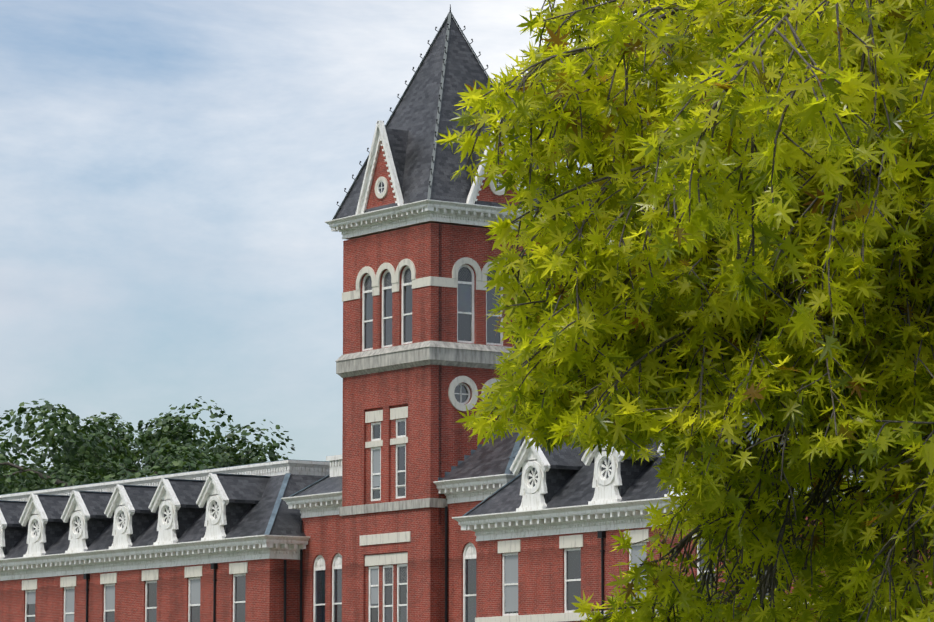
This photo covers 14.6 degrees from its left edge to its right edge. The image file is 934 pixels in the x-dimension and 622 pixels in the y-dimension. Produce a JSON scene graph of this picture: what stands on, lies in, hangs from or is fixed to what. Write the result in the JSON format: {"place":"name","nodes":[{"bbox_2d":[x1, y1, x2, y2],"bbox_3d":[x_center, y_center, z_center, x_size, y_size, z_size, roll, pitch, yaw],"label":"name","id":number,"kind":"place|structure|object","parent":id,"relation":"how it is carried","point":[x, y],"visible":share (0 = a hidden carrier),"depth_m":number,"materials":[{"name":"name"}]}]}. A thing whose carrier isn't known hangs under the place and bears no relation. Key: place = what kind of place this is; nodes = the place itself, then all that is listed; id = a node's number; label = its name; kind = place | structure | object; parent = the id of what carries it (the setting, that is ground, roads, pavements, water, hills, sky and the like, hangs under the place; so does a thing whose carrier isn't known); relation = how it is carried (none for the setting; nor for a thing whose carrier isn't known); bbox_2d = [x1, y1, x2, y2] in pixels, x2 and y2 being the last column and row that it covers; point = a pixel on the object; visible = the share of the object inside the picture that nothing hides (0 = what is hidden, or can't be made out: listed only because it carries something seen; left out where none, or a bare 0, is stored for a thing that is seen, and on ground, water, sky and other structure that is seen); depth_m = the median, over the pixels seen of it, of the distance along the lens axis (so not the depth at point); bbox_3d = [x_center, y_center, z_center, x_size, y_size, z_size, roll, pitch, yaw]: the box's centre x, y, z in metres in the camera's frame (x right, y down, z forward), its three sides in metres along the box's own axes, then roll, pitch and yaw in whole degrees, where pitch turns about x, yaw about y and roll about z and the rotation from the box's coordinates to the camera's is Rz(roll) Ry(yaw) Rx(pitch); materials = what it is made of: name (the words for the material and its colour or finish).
{"place":"outdoors","nodes":[
{"label":"outdoors","id":0,"kind":"place"},
{"bbox_2d":[0,559,299,621],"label":"building wall","id":1,"kind":"structure","parent":0,"point":[264,602],"depth_m":162.77,"materials":[{"name":"red brick"}]},
{"bbox_2d":[27,449,646,621],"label":"window blinds","id":2,"kind":"object","parent":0,"point":[511,576],"visible":0.42,"depth_m":151.47,"materials":[{"name":"white"}]},
{"bbox_2d":[302,500,482,621],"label":"building wall","id":3,"kind":"structure","parent":0,"point":[324,533],"depth_m":155.16,"materials":[{"name":"red brick"}]},
{"bbox_2d":[27,179,775,621],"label":"window glass","id":4,"kind":"object","parent":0,"point":[493,335],"visible":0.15,"depth_m":150.89,"materials":[{"name":"grey glass"}]},
{"bbox_2d":[0,0,804,476],"label":"sky","id":5,"kind":"structure","parent":0,"point":[173,172],"materials":[{"name":"blue"}]},
{"bbox_2d":[365,267,495,583],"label":"building window lattice","id":6,"kind":"object","parent":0,"point":[464,273],"visible":0.25,"depth_m":150.63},
{"bbox_2d":[0,16,863,558],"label":"slate roof","id":7,"kind":"object","parent":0,"point":[410,130],"visible":0.21,"depth_m":153.96,"materials":[{"name":"grey stone"}]},
{"bbox_2d":[0,419,755,534],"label":"roof flashing","id":8,"kind":"object","parent":7,"relation":"on","point":[516,448],"visible":0.1,"depth_m":157.48,"materials":[{"name":"grey metal"}]},
{"bbox_2d":[332,12,527,219],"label":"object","id":9,"kind":"object","parent":7,"relation":"on","point":[450,14],"visible":0.52,"depth_m":154.56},
{"bbox_2d":[0,117,877,621],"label":"building trim","id":10,"kind":"structure","parent":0,"point":[602,509],"depth_m":152.29,"materials":[{"name":"white paint"}]},
{"bbox_2d":[366,141,518,208],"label":"gable wall","id":11,"kind":"structure","parent":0,"point":[487,194],"depth_m":151.93,"materials":[{"name":"red brick"}]},
{"bbox_2d":[342,223,548,621],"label":"building wall","id":12,"kind":"structure","parent":0,"point":[415,390],"depth_m":150.34,"materials":[{"name":"red brick"}]},
{"bbox_2d":[335,340,512,515],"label":"stone belt","id":13,"kind":"object","parent":12,"relation":"attached to","point":[419,354],"visible":0.52,"depth_m":150.23,"materials":[{"name":"white stone"}]},
{"bbox_2d":[83,4,817,621],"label":"building ironwork","id":14,"kind":"object","parent":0,"point":[215,566],"visible":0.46,"depth_m":149.66,"materials":[{"name":"grey metal"}]},
{"bbox_2d":[477,525,722,621],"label":"building wall","id":15,"kind":"structure","parent":0,"point":[540,574],"depth_m":139.95,"materials":[{"name":"red brick"}]},
{"bbox_2d":[435,0,933,621],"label":"maple tree","id":16,"kind":"object","parent":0,"point":[549,422],"depth_m":24.49,"materials":[{"name":"green plant"}]},
{"bbox_3d":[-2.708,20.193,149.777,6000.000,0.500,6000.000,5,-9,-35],"label":"lawn","id":17,"kind":"structure","parent":0,"visible":0},
{"bbox_2d":[0,415,51,491],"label":"tree","id":18,"kind":"object","parent":17,"relation":"on","point":[4,455],"depth_m":247.38,"materials":[{"name":"green plant"}]},
{"bbox_2d":[0,399,222,494],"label":"tree","id":19,"kind":"object","parent":17,"relation":"on","point":[77,455],"depth_m":199.31,"materials":[{"name":"green plant"}]},
{"bbox_2d":[3,396,294,492],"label":"tree","id":20,"kind":"object","parent":17,"relation":"on","point":[172,432],"depth_m":222.81,"materials":[{"name":"green plant"}]},
{"bbox_2d":[723,516,933,621],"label":"building wall","id":21,"kind":"structure","parent":17,"relation":"on","point":[930,582],"depth_m":125.99,"materials":[{"name":"brick"}]}
]}

